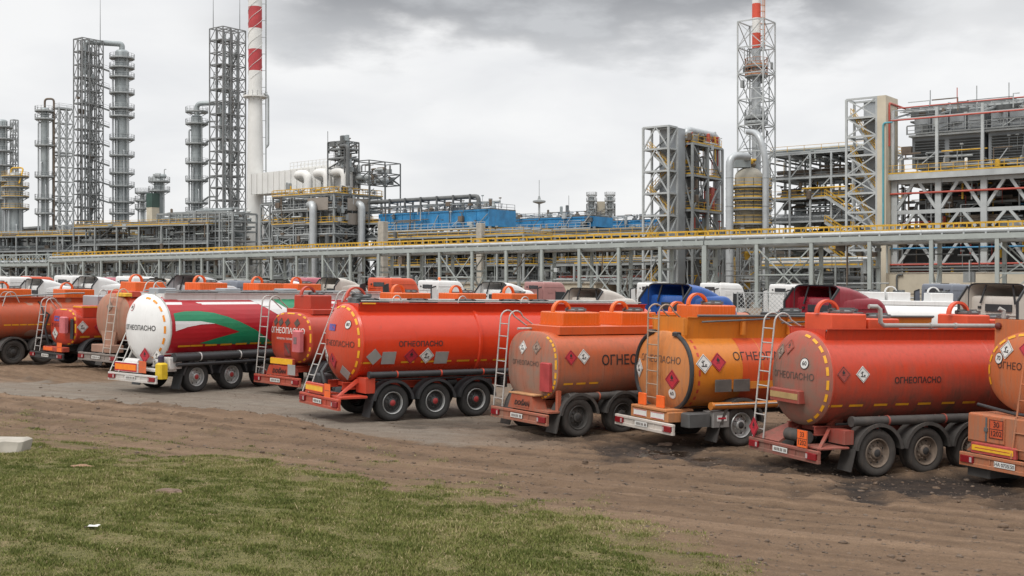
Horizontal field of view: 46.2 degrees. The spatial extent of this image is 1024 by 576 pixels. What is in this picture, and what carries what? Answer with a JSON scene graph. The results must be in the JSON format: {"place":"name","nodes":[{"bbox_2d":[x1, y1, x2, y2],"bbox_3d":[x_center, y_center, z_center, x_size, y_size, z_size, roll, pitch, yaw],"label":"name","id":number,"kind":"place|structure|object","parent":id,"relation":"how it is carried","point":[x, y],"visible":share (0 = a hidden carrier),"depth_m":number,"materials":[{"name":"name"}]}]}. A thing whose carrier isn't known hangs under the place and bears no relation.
{"place":"outdoors","nodes":[
{"label":"outdoors","id":0,"kind":"place"},
{"bbox_2d":[10,119,18,172],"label":"lattice tower","id":1,"kind":"structure","parent":0,"point":[15,145],"depth_m":304.15,"materials":[{"name":"metal"}]},
{"bbox_2d":[0,254,60,279],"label":"pipe bridge","id":2,"kind":"structure","parent":0,"point":[10,264],"depth_m":266.67,"materials":[{"name":"metal"}]},
{"bbox_2d":[52,103,73,269],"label":"lattice tower","id":3,"kind":"structure","parent":0,"point":[59,201],"depth_m":291.97,"materials":[{"name":"metal"}]},
{"bbox_2d":[209,9,245,273],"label":"lattice tower","id":4,"kind":"structure","parent":0,"point":[227,126],"depth_m":285.46,"materials":[{"name":"metal"}]},
{"bbox_2d":[190,223,285,275],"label":"process hall","id":5,"kind":"structure","parent":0,"point":[265,235],"depth_m":294.55,"materials":[{"name":"grey metal"}]},
{"bbox_2d":[0,371,559,446],"bbox_3d":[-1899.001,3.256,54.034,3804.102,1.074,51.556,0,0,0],"label":"asphalt road","id":6,"kind":"structure","parent":0,"point":[269,398],"depth_m":35.85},
{"bbox_2d":[166,275,235,289],"bbox_3d":[-14.593,1.351,51.837,6.070,3.828,2.900,1,1,-42],"label":"tractor unit","id":7,"kind":"object","parent":6,"relation":"on","point":[177,282],"depth_m":52.95,"materials":[{"name":"white metal"}]},
{"bbox_2d":[219,279,259,289],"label":"tractor unit","id":8,"kind":"object","parent":6,"relation":"on","point":[236,283],"depth_m":68.88,"materials":[{"name":"white metal"}]},
{"bbox_2d":[108,280,380,391],"bbox_3d":[-8.890,1.613,43.741,2.618,3.661,11.776,1,1,36],"label":"tank trailer","id":9,"kind":"object","parent":6,"relation":"on","point":[192,339],"visible":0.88,"depth_m":40.06,"materials":[{"name":"white paint"}]},
{"bbox_2d":[270,280,298,283],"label":"tractor unit","id":10,"kind":"object","parent":6,"relation":"on","point":[282,281],"depth_m":65.66,"materials":[{"name":"metal"}]},
{"bbox_2d":[316,277,367,292],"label":"tractor unit","id":11,"kind":"object","parent":6,"relation":"on","point":[333,284],"visible":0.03,"depth_m":73.06,"materials":[{"name":"white metal"}]},
{"bbox_2d":[360,277,418,292],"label":"tractor unit","id":12,"kind":"object","parent":6,"relation":"on","point":[381,284],"visible":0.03,"depth_m":70.15,"materials":[{"name":"orange metal"}]},
{"bbox_2d":[254,284,536,390],"bbox_3d":[-3.502,1.712,43.792,2.528,3.678,12.396,2,1,43],"label":"tank trailer","id":13,"kind":"object","parent":6,"relation":"on","point":[298,328],"visible":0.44,"depth_m":39.73,"materials":[{"name":"red paint"}]},
{"bbox_2d":[418,277,463,298],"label":"tractor unit","id":14,"kind":"object","parent":6,"relation":"on","point":[434,288],"visible":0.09,"depth_m":74.95,"materials":[{"name":"white metal"}]},
{"bbox_2d":[299,287,647,420],"bbox_3d":[-0.518,1.849,36.060,11.576,3.653,2.528,1,1,-34],"label":"tank trailer","id":15,"kind":"object","parent":6,"relation":"on","point":[389,359],"visible":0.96,"depth_m":33.58,"materials":[{"name":"orange paint"}]},
{"bbox_2d":[474,282,533,298],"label":"tractor unit","id":16,"kind":"object","parent":6,"relation":"on","point":[488,289],"visible":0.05,"depth_m":65.80,"materials":[{"name":"white metal"}]},
{"bbox_2d":[48,230,714,300],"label":"pipe bridge","id":17,"kind":"structure","parent":0,"point":[630,244],"depth_m":189.78,"materials":[{"name":"metal"}]},
{"bbox_2d":[0,301,1023,575],"bbox_3d":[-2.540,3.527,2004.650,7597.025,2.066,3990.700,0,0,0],"label":"ground","id":18,"kind":"structure","parent":0,"point":[810,499],"depth_m":24.09,"materials":[{"name":"brown soil"}]},
{"bbox_2d":[0,119,12,274],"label":"distillation column","id":19,"kind":"structure","parent":18,"relation":"on","point":[4,142],"depth_m":298.83,"materials":[{"name":"grey metal"}]},
{"bbox_2d":[1,167,28,274],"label":"distillation column","id":20,"kind":"structure","parent":18,"relation":"on","point":[14,196],"depth_m":290.33,"materials":[{"name":"grey metal"}]},
{"bbox_2d":[0,276,31,287],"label":"tractor unit","id":21,"kind":"object","parent":18,"relation":"on","point":[13,280],"visible":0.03,"depth_m":82.81,"materials":[{"name":"white metal"}]},
{"bbox_2d":[21,276,53,280],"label":"tractor unit","id":22,"kind":"object","parent":18,"relation":"on","point":[41,277],"visible":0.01,"depth_m":91.25,"materials":[{"name":"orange metal"}]},
{"bbox_2d":[35,98,54,271],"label":"distillation column","id":23,"kind":"structure","parent":18,"relation":"on","point":[44,176],"depth_m":289.16,"materials":[{"name":"grey metal"}]},
{"bbox_2d":[20,278,70,295],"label":"tractor unit","id":24,"kind":"object","parent":18,"relation":"on","point":[39,286],"visible":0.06,"depth_m":70.93,"materials":[{"name":"white metal"}]},
{"bbox_2d":[0,281,116,364],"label":"tank trailer","id":25,"kind":"object","parent":18,"relation":"on","point":[19,311],"visible":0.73,"depth_m":49.70,"materials":[{"name":"orange paint"}]},
{"bbox_2d":[57,225,73,274],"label":"stair tower","id":26,"kind":"structure","parent":18,"relation":"on","point":[63,228],"depth_m":278.21,"materials":[{"name":"metal"}]},
{"bbox_2d":[51,275,82,286],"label":"tractor unit","id":27,"kind":"object","parent":18,"relation":"on","point":[60,279],"visible":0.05,"depth_m":79.03,"materials":[{"name":"white metal"}]},
{"bbox_2d":[0,229,145,276],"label":"process rack","id":28,"kind":"object","parent":18,"relation":"on","point":[20,248],"visible":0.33,"depth_m":280.05,"materials":[{"name":"grey metal"}]},
{"bbox_2d":[30,289,129,366],"bbox_3d":[-16.724,1.575,49.089,2.500,3.060,5.036,2,1,40],"label":"fuel bowser","id":29,"kind":"object","parent":18,"relation":"on","point":[74,330],"visible":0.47,"depth_m":47.56,"materials":[{"name":"paint"}]},
{"bbox_2d":[73,19,103,254],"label":"lattice tower","id":30,"kind":"structure","parent":18,"relation":"on","point":[91,155],"depth_m":300.69,"materials":[{"name":"metal"}]},
{"bbox_2d":[72,276,119,294],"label":"tractor unit","id":31,"kind":"object","parent":18,"relation":"on","point":[97,284],"visible":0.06,"depth_m":67.88,"materials":[{"name":"white metal"}]},
{"bbox_2d":[23,223,187,275],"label":"process hall","id":32,"kind":"structure","parent":18,"relation":"on","point":[35,228],"depth_m":297.78,"materials":[{"name":"metal"}]},
{"bbox_2d":[83,39,134,221],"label":"distillation column","id":33,"kind":"structure","parent":18,"relation":"on","point":[121,93],"depth_m":303.39,"materials":[{"name":"grey metal"}]},
{"bbox_2d":[103,277,115,280],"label":"tractor unit","id":34,"kind":"object","parent":18,"relation":"on","point":[112,278],"depth_m":91.05,"materials":[{"name":"red metal"}]},
{"bbox_2d":[116,275,153,283],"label":"tractor unit","id":35,"kind":"object","parent":18,"relation":"on","point":[119,279],"visible":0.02,"depth_m":81.11,"materials":[{"name":"white metal"}]},
{"bbox_2d":[135,188,148,221],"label":"distillation column","id":36,"kind":"structure","parent":18,"relation":"on","point":[141,200],"depth_m":304.50,"materials":[{"name":"metal"}]},
{"bbox_2d":[73,218,230,277],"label":"process rack","id":37,"kind":"object","parent":18,"relation":"on","point":[140,241],"visible":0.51,"depth_m":263.00,"materials":[{"name":"grey metal"}]},
{"bbox_2d":[146,193,159,220],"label":"storage tank","id":38,"kind":"object","parent":18,"relation":"on","point":[152,204],"visible":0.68,"depth_m":297.41,"materials":[{"name":"metal"}]},
{"bbox_2d":[148,169,169,220],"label":"distillation column","id":39,"kind":"structure","parent":18,"relation":"on","point":[158,180],"depth_m":298.88,"materials":[{"name":"grey metal"}]},
{"bbox_2d":[149,278,169,284],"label":"tractor unit","id":40,"kind":"object","parent":18,"relation":"on","point":[165,280],"visible":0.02,"depth_m":71.91,"materials":[{"name":"grey metal"}]},
{"bbox_2d":[78,274,320,367],"bbox_3d":[-12.169,1.327,49.608,2.528,3.693,11.296,2,1,38],"label":"tank trailer","id":41,"kind":"object","parent":18,"relation":"on","point":[114,306],"visible":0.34,"depth_m":45.75,"materials":[{"name":"paint"}]},
{"bbox_2d":[185,101,221,268],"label":"distillation column","id":42,"kind":"structure","parent":18,"relation":"on","point":[197,124],"depth_m":288.75,"materials":[{"name":"grey metal"}]},
{"bbox_2d":[156,207,257,277],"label":"process rack","id":43,"kind":"object","parent":18,"relation":"on","point":[231,218],"visible":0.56,"depth_m":258.70,"materials":[{"name":"grey metal"}]},
{"bbox_2d":[162,276,301,280],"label":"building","id":44,"kind":"structure","parent":18,"relation":"on","point":[263,278],"depth_m":233.41,"materials":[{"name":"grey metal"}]},
{"bbox_2d":[240,0,268,275],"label":"chimney","id":45,"kind":"object","parent":18,"relation":"on","point":[254,96],"visible":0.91,"depth_m":268.64,"materials":[{"name":"white metal"}]},
{"bbox_2d":[260,198,297,275],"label":"process rack","id":46,"kind":"object","parent":18,"relation":"on","point":[267,239],"visible":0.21,"depth_m":244.03,"materials":[{"name":"grey metal"}]},
{"bbox_2d":[292,277,320,283],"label":"tractor unit","id":47,"kind":"object","parent":18,"relation":"on","point":[313,280],"visible":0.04,"depth_m":88.82,"materials":[{"name":"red metal"}]},
{"bbox_2d":[250,131,400,285],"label":"furnace block","id":48,"kind":"structure","parent":18,"relation":"on","point":[336,211],"depth_m":235.72,"materials":[{"name":"grey metal"}]},
{"bbox_2d":[378,221,387,276],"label":"concrete pylon","id":49,"kind":"object","parent":18,"relation":"on","point":[382,230],"visible":0.36,"depth_m":213.57,"materials":[{"name":"white concrete"}]},
{"bbox_2d":[0,404,787,575],"bbox_3d":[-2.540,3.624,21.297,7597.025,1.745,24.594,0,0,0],"label":"grass verge","id":50,"kind":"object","parent":18,"relation":"on","point":[182,572],"depth_m":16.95,"materials":[{"name":"green plant"}]},
{"bbox_2d":[0,436,31,452],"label":"concrete block","id":51,"kind":"object","parent":50,"relation":"on","point":[9,444],"depth_m":25.51,"materials":[{"name":"white concrete"}]},
{"bbox_2d":[71,464,93,467],"bbox_3d":[-8.543,3.548,23.746,0.483,0.142,0.357,0,0,20],"label":"earth clod","id":52,"kind":"object","parent":50,"relation":"on","point":[81,465],"visible":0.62,"depth_m":23.68,"materials":[{"name":"brown soil"}]},
{"bbox_2d":[153,488,181,493],"bbox_3d":[-5.959,3.541,20.770,0.575,0.161,0.392,0,0,0],"label":"earth clod","id":53,"kind":"object","parent":50,"relation":"on","point":[169,490],"visible":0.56,"depth_m":20.70,"materials":[{"name":"beige soil"}]},
{"bbox_2d":[365,216,443,289],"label":"process rack","id":54,"kind":"object","parent":18,"relation":"on","point":[372,236],"visible":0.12,"depth_m":233.47,"materials":[{"name":"grey metal"}]},
{"bbox_2d":[370,194,516,274],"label":"air cooler","id":55,"kind":"object","parent":18,"relation":"on","point":[452,217],"visible":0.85,"depth_m":222.80,"materials":[{"name":"blue metal"}]},
{"bbox_2d":[376,226,554,285],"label":"process rack","id":56,"kind":"object","parent":18,"relation":"on","point":[529,263],"visible":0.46,"depth_m":213.60,"materials":[{"name":"grey metal"}]},
{"bbox_2d":[395,240,559,278],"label":"process hall","id":57,"kind":"structure","parent":18,"relation":"on","point":[499,269],"depth_m":245.25,"materials":[{"name":"metal"}]},
{"bbox_2d":[476,223,484,281],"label":"concrete pylon","id":58,"kind":"object","parent":18,"relation":"on","point":[480,230],"visible":0.36,"depth_m":209.58,"materials":[{"name":"white concrete"}]},
{"bbox_2d":[0,381,1023,575],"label":"pebbles","id":59,"kind":"object","parent":18,"relation":"on","point":[759,559],"visible":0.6,"depth_m":23.61,"materials":[{"name":"stone"}]},
{"bbox_2d":[20,384,1022,575],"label":"mud clods","id":60,"kind":"object","parent":18,"relation":"on","point":[1003,525],"visible":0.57,"depth_m":23.63,"materials":[{"name":"soil"}]},
{"bbox_2d":[533,196,545,215],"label":"light mast","id":61,"kind":"object","parent":18,"relation":"on","point":[539,201],"visible":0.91,"depth_m":299.57,"materials":[{"name":"metal"}]},
{"bbox_2d":[460,282,622,295],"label":"building","id":62,"kind":"structure","parent":18,"relation":"on","point":[611,287],"depth_m":190.37,"materials":[{"name":"concrete"}]},
{"bbox_2d":[520,281,565,299],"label":"tractor unit","id":63,"kind":"object","parent":18,"relation":"on","point":[547,290],"visible":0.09,"depth_m":84.92,"materials":[{"name":"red metal"}]},
{"bbox_2d":[487,205,613,268],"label":"air cooler","id":64,"kind":"object","parent":18,"relation":"on","point":[564,221],"visible":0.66,"depth_m":238.06,"materials":[{"name":"blue metal"}]},
{"bbox_2d":[491,300,682,436],"bbox_3d":[2.857,2.088,32.948,6.636,3.478,2.528,1,1,-35],"label":"tank trailer","id":65,"kind":"object","parent":18,"relation":"on","point":[573,368],"visible":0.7,"depth_m":31.30,"materials":[{"name":"paint"}]},
{"bbox_2d":[561,288,637,303],"bbox_3d":[2.670,1.798,51.027,6.070,3.637,2.900,1,1,-34],"label":"tractor unit","id":66,"kind":"object","parent":18,"relation":"on","point":[586,294],"visible":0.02,"depth_m":51.62,"materials":[{"name":"white metal"}]},
{"bbox_2d":[492,225,712,298],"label":"process rack","id":67,"kind":"object","parent":18,"relation":"on","point":[637,229],"visible":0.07,"depth_m":222.38,"materials":[{"name":"grey metal"}]},
{"bbox_2d":[551,255,666,297],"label":"process rack","id":68,"kind":"object","parent":18,"relation":"on","point":[637,277],"visible":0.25,"depth_m":191.41,"materials":[{"name":"grey metal"}]},
{"bbox_2d":[561,207,701,259],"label":"air cooler","id":69,"kind":"object","parent":18,"relation":"on","point":[626,223],"visible":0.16,"depth_m":245.93,"materials":[{"name":"grey metal"}]},
{"bbox_2d":[560,227,734,273],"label":"process hall","id":70,"kind":"structure","parent":18,"relation":"on","point":[584,254],"depth_m":257.35,"materials":[{"name":"grey metal"}]},
{"bbox_2d":[630,282,666,311],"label":"tractor unit","id":71,"kind":"object","parent":18,"relation":"on","point":[641,287],"visible":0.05,"depth_m":80.23,"materials":[{"name":"white metal"}]},
{"bbox_2d":[642,125,684,283],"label":"stair tower","id":72,"kind":"structure","parent":18,"relation":"on","point":[669,156],"depth_m":181.84,"materials":[{"name":"metal"}]},
{"bbox_2d":[657,442,674,445],"bbox_3d":[3.788,3.878,29.601,0.493,0.144,0.323,0,0,14],"label":"earth clod","id":73,"kind":"object","parent":18,"relation":"on","point":[666,444],"visible":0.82,"depth_m":29.50,"materials":[{"name":"brown soil"}]},
{"bbox_2d":[638,283,736,314],"bbox_3d":[5.063,1.778,42.076,6.070,3.915,2.900,1,1,-32],"label":"tractor unit","id":74,"kind":"object","parent":18,"relation":"on","point":[661,294],"visible":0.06,"depth_m":42.78,"materials":[{"name":"blue metal"}]},
{"bbox_2d":[684,127,723,285],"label":"reactor frame","id":75,"kind":"object","parent":18,"relation":"on","point":[707,206],"visible":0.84,"depth_m":186.95,"materials":[{"name":"grey metal"}]},
{"bbox_2d":[700,282,749,311],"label":"tractor unit","id":76,"kind":"object","parent":18,"relation":"on","point":[728,290],"visible":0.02,"depth_m":80.95,"materials":[{"name":"white metal"}]},
{"bbox_2d":[734,159,773,300],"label":"knockout vessel","id":77,"kind":"object","parent":18,"relation":"on","point":[748,196],"visible":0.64,"depth_m":171.12,"materials":[{"name":"grey metal"}]},
{"bbox_2d":[725,152,750,282],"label":"flue pipe","id":78,"kind":"object","parent":77,"relation":"attached to","point":[731,159],"visible":0.76,"depth_m":168.59,"materials":[{"name":"grey metal"}]},
{"bbox_2d":[746,129,768,289],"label":"flue pipe","id":79,"kind":"object","parent":77,"relation":"attached to","point":[765,176],"visible":0.62,"depth_m":168.72,"materials":[{"name":"grey metal"}]},
{"bbox_2d":[737,292,787,314],"bbox_3d":[14.033,1.950,61.666,4.880,3.500,0.080,0,0,8],"label":"fence","id":80,"kind":"object","parent":18,"relation":"on","point":[784,296],"visible":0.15,"depth_m":61.84,"materials":[{"name":"grey metal"}]},
{"bbox_2d":[615,293,933,445],"bbox_3d":[7.378,2.035,31.661,9.436,3.743,2.584,1,1,-28],"label":"tank truck","id":81,"kind":"object","parent":18,"relation":"on","point":[696,367],"visible":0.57,"depth_m":29.50,"materials":[{"name":"yellow paint"}]},
{"bbox_2d":[762,283,800,311],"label":"tractor unit","id":82,"kind":"object","parent":18,"relation":"on","point":[780,287],"visible":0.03,"depth_m":79.91,"materials":[{"name":"white metal"}]},
{"bbox_2d":[759,256,875,306],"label":"process rack","id":83,"kind":"object","parent":18,"relation":"on","point":[828,276],"visible":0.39,"depth_m":155.73,"materials":[{"name":"grey metal"}]},
{"bbox_2d":[783,285,886,314],"bbox_3d":[9.734,1.861,40.287,6.070,3.964,2.900,1,1,-24],"label":"tractor unit","id":84,"kind":"object","parent":18,"relation":"on","point":[806,298],"visible":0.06,"depth_m":40.35,"materials":[{"name":"red metal"}]},
{"bbox_2d":[768,141,902,289],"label":"process structure","id":85,"kind":"object","parent":18,"relation":"on","point":[824,176],"visible":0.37,"depth_m":187.76,"materials":[{"name":"metal"}]},
{"bbox_2d":[845,95,897,291],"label":"stair tower","id":86,"kind":"structure","parent":18,"relation":"on","point":[876,202],"depth_m":156.59,"materials":[{"name":"metal"}]},
{"bbox_2d":[749,299,1019,476],"bbox_3d":[10.390,2.176,27.847,9.936,3.733,2.528,1,0,-23],"label":"tank trailer","id":87,"kind":"object","parent":18,"relation":"on","point":[872,394],"visible":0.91,"depth_m":26.01,"materials":[{"name":"red paint"}]},
{"bbox_2d":[858,286,956,323],"bbox_3d":[20.761,1.934,58.216,8.894,3.973,2.528,1,0,-3],"label":"tank truck","id":88,"kind":"object","parent":18,"relation":"on","point":[900,302],"visible":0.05,"depth_m":57.43,"materials":[{"name":"metal"}]},
{"bbox_2d":[914,283,968,300],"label":"tractor unit","id":89,"kind":"object","parent":18,"relation":"on","point":[956,289],"visible":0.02,"depth_m":69.15,"materials":[{"name":"metal"}]},
{"bbox_2d":[888,82,1023,300],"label":"cooler structure","id":90,"kind":"object","parent":18,"relation":"on","point":[967,158],"visible":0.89,"depth_m":152.37,"materials":[{"name":"metal"}]},
{"bbox_2d":[957,283,1023,319],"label":"tractor unit","id":91,"kind":"object","parent":18,"relation":"on","point":[987,298],"visible":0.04,"depth_m":39.02,"materials":[{"name":"white metal"}]},
{"bbox_2d":[959,318,1023,479],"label":"tank truck","id":92,"kind":"object","parent":18,"relation":"on","point":[996,436],"visible":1,"depth_m":24.49,"materials":[{"name":"orange paint"}]},
{"bbox_2d":[0,0,1023,272],"label":"sky","id":93,"kind":"structure","parent":0,"point":[518,102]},
{"bbox_2d":[586,192,615,219],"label":"twin column","id":94,"kind":"structure","parent":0,"point":[609,206],"depth_m":419.00,"materials":[{"name":"grey metal"}]},
{"bbox_2d":[616,249,725,294],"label":"process hall","id":95,"kind":"structure","parent":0,"point":[700,270],"depth_m":227.29,"materials":[{"name":"metal"}]},
{"bbox_2d":[710,258,724,271],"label":"window","id":96,"kind":"structure","parent":95,"relation":"in","point":[724,258],"depth_m":225.96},
{"bbox_2d":[736,311,750,314],"bbox_3d":[7.901,2.334,48.310,4.036,2.818,2.260,1,0,-20],"label":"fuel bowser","id":97,"kind":"object","parent":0,"point":[743,313],"visible":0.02,"depth_m":48.57,"materials":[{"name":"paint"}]},
{"bbox_2d":[737,0,775,304],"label":"flare tower","id":98,"kind":"structure","parent":0,"point":[754,67],"depth_m":177.87,"materials":[{"name":"metal"}]},
{"bbox_2d":[735,245,900,301],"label":"process hall","id":99,"kind":"structure","parent":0,"point":[772,270],"depth_m":209.81,"materials":[{"name":"grey metal"}]},
{"bbox_2d":[741,259,748,269],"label":"window","id":100,"kind":"structure","parent":99,"relation":"in","point":[746,268],"depth_m":213.31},
{"bbox_2d":[703,220,1023,307],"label":"pipe bridge","id":101,"kind":"structure","parent":0,"point":[840,240],"depth_m":145.49,"materials":[{"name":"metal"}]}
]}

